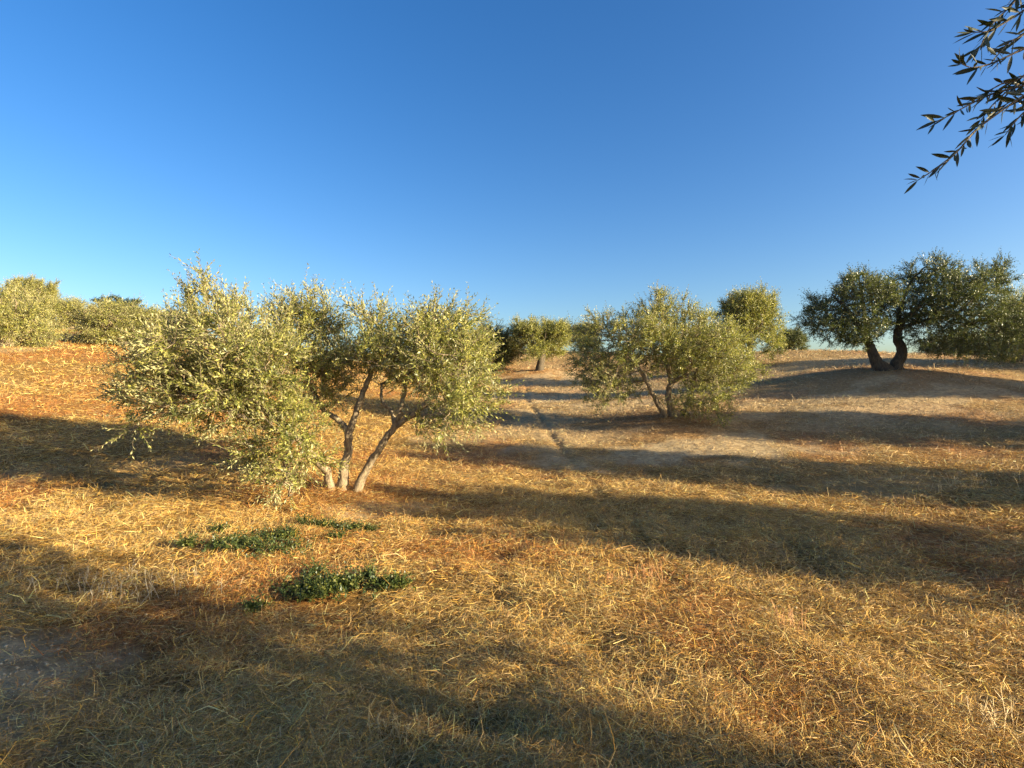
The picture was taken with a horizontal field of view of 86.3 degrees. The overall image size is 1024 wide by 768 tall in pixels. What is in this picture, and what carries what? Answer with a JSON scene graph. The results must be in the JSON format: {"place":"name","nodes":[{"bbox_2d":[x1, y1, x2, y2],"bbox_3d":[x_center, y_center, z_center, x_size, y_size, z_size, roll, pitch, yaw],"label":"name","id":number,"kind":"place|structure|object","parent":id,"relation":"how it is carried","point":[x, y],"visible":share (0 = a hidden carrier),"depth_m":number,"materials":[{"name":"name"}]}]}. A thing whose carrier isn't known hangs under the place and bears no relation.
{"place":"outdoors","nodes":[
{"label":"outdoors","id":0,"kind":"place"},
{"bbox_2d":[0,321,1023,767],"bbox_3d":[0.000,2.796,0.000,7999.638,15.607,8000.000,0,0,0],"label":"ground","id":1,"kind":"structure","parent":0,"point":[958,390],"depth_m":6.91,"materials":[{"name":"plant"}]},
{"bbox_2d":[3,272,61,308],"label":"olive tree","id":2,"kind":"object","parent":1,"relation":"on","point":[50,287],"visible":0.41,"depth_m":35.66,"materials":[{"name":"green plant"}]},
{"bbox_2d":[0,275,68,347],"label":"olive tree","id":3,"kind":"object","parent":1,"relation":"on","point":[16,314],"visible":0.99,"depth_m":18.83,"materials":[{"name":"green plant"}]},
{"bbox_2d":[34,293,98,329],"bbox_3d":[-23.562,-3.741,29.065,3.623,2.611,3.842,0,0,-42],"label":"olive tree","id":4,"kind":"object","parent":1,"relation":"on","point":[63,306],"visible":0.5,"depth_m":28.31,"materials":[{"name":"green plant"}]},
{"bbox_2d":[91,292,127,317],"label":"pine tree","id":5,"kind":"object","parent":1,"relation":"on","point":[114,297],"visible":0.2,"depth_m":41.63,"materials":[{"name":"green plant"}]},
{"bbox_2d":[54,291,192,346],"bbox_3d":[-16.325,-2.548,22.990,4.564,2.744,4.839,0,0,41],"label":"olive tree","id":6,"kind":"object","parent":1,"relation":"on","point":[105,326],"visible":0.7,"depth_m":22.02,"materials":[{"name":"green plant"}]},
{"bbox_2d":[114,296,145,310],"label":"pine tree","id":7,"kind":"object","parent":1,"relation":"on","point":[131,300],"visible":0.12,"depth_m":42.54,"materials":[{"name":"green plant"}]},
{"bbox_2d":[24,560,244,606],"bbox_3d":[-2.861,1.475,4.031,1.649,0.193,0.623,0,0,9],"label":"dry weed","id":8,"kind":"object","parent":1,"relation":"on","point":[120,597],"visible":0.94,"depth_m":4.01,"materials":[{"name":"plant"}]},
{"bbox_2d":[163,519,352,560],"bbox_3d":[-2.399,1.478,5.173,1.622,0.269,1.076,0,0,0],"label":"weed patch","id":9,"kind":"object","parent":1,"relation":"on","point":[235,541],"visible":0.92,"depth_m":5.14,"materials":[{"name":"green plant"}]},
{"bbox_2d":[86,248,523,512],"bbox_3d":[-2.591,-0.052,7.488,5.534,3.558,3.614,0,0,0],"label":"olive tree","id":10,"kind":"object","parent":1,"relation":"on","point":[419,351],"visible":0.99,"depth_m":6.89,"materials":[{"name":"green plant"}]},
{"bbox_2d":[233,549,415,615],"bbox_3d":[-1.406,1.477,4.210,1.305,0.276,0.809,0,0,-20],"label":"weed patch","id":11,"kind":"object","parent":1,"relation":"on","point":[321,586],"visible":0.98,"depth_m":4.14,"materials":[{"name":"green plant"}]},
{"bbox_2d":[292,510,379,531],"bbox_3d":[-1.951,1.505,6.005,1.021,0.271,0.378,0,0,8],"label":"weed patch","id":12,"kind":"object","parent":1,"relation":"on","point":[353,526],"visible":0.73,"depth_m":5.97,"materials":[{"name":"green plant"}]},
{"bbox_2d":[348,704,410,744],"bbox_3d":[-0.586,1.537,2.454,0.268,0.145,0.162,0,0,0],"label":"dry weed","id":13,"kind":"object","parent":1,"relation":"on","point":[392,732],"visible":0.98,"depth_m":2.46,"materials":[{"name":"plant"}]},
{"bbox_2d":[464,315,516,372],"bbox_3d":[-1.347,-2.342,33.924,3.740,4.030,3.986,0,0,0],"label":"olive tree","id":14,"kind":"object","parent":1,"relation":"on","point":[507,359],"visible":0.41,"depth_m":33.17,"materials":[{"name":"green plant"}]},
{"bbox_2d":[0,349,1019,766],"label":"soil clods","id":15,"kind":"object","parent":1,"relation":"on","point":[304,559],"visible":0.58,"depth_m":3.33,"materials":[{"name":"brown soil"}]},
{"bbox_2d":[503,312,574,370],"bbox_3d":[1.620,-2.451,33.111,4.643,3.927,4.234,0,0,-17],"label":"olive tree","id":16,"kind":"object","parent":1,"relation":"on","point":[550,339],"visible":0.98,"depth_m":32.36,"materials":[{"name":"green plant"}]},
{"bbox_2d":[567,321,601,352],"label":"olive tree","id":17,"kind":"object","parent":1,"relation":"on","point":[574,329],"visible":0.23,"depth_m":43.39,"materials":[{"name":"green plant"}]},
{"bbox_2d":[588,565,631,586],"bbox_3d":[0.759,1.489,4.214,0.339,0.185,0.165,0,0,0],"label":"dry weed","id":18,"kind":"object","parent":1,"relation":"on","point":[607,575],"visible":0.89,"depth_m":4.22,"materials":[{"name":"plant"}]},
{"bbox_2d":[629,561,688,583],"bbox_3d":[1.146,1.481,4.320,0.436,0.202,0.243,0,0,0],"label":"dry weed","id":19,"kind":"object","parent":1,"relation":"on","point":[642,568],"visible":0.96,"depth_m":4.32,"materials":[{"name":"plant"}]},
{"bbox_2d":[560,279,773,429],"bbox_3d":[3.776,-0.705,13.581,5.168,3.812,3.868,0,0,0],"label":"olive tree","id":20,"kind":"object","parent":1,"relation":"on","point":[681,349],"visible":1,"depth_m":13.08,"materials":[{"name":"green plant"}]},
{"bbox_2d":[710,276,792,365],"bbox_3d":[10.828,-2.670,25.010,3.772,4.196,3.658,0,0,-35],"label":"olive tree","id":21,"kind":"object","parent":1,"relation":"on","point":[753,307],"visible":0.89,"depth_m":24.21,"materials":[{"name":"green plant"}]},
{"bbox_2d":[771,600,808,629],"bbox_3d":[1.781,1.492,3.504,0.178,0.179,0.231,0,0,-39],"label":"dry weed","id":22,"kind":"object","parent":1,"relation":"on","point":[799,623],"visible":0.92,"depth_m":3.49,"materials":[{"name":"plant"}]},
{"bbox_2d":[772,323,810,350],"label":"olive tree","id":23,"kind":"object","parent":1,"relation":"on","point":[796,339],"visible":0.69,"depth_m":33.44,"materials":[{"name":"green plant"}]},
{"bbox_2d":[789,247,1023,370],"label":"olive tree","id":24,"kind":"object","parent":1,"relation":"on","point":[954,289],"visible":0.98,"depth_m":16.95,"materials":[{"name":"green plant"}]},
{"bbox_2d":[848,470,1019,492],"bbox_3d":[6.474,1.380,7.842,3.084,0.287,0.740,0,0,0],"label":"dry weed","id":25,"kind":"object","parent":1,"relation":"on","point":[917,477],"visible":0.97,"depth_m":7.85,"materials":[{"name":"plant"}]},
{"bbox_2d":[910,327,993,355],"bbox_3d":[27.812,-1.916,34.059,4.987,4.033,5.315,0,0,14],"label":"olive tree","id":26,"kind":"object","parent":1,"relation":"on","point":[945,343],"visible":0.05,"depth_m":33.38,"materials":[{"name":"green plant"}]},
{"bbox_2d":[904,0,1023,193],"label":"olive tree","id":27,"kind":"object","parent":1,"relation":"on","point":[1015,81],"visible":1,"depth_m":1.55,"materials":[{"name":"green plant"}]},
{"bbox_2d":[965,687,1023,737],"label":"dry weed","id":28,"kind":"object","parent":1,"relation":"on","point":[994,715],"visible":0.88,"depth_m":2.54,"materials":[{"name":"plant"}]},
{"bbox_2d":[981,281,1023,363],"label":"olive tree","id":29,"kind":"object","parent":1,"relation":"on","point":[1014,358],"visible":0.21,"depth_m":20.88,"materials":[{"name":"green plant"}]},
{"bbox_2d":[0,0,1023,354],"label":"sky","id":30,"kind":"structure","parent":0,"point":[552,158],"materials":[{"name":"blue"}]}
]}

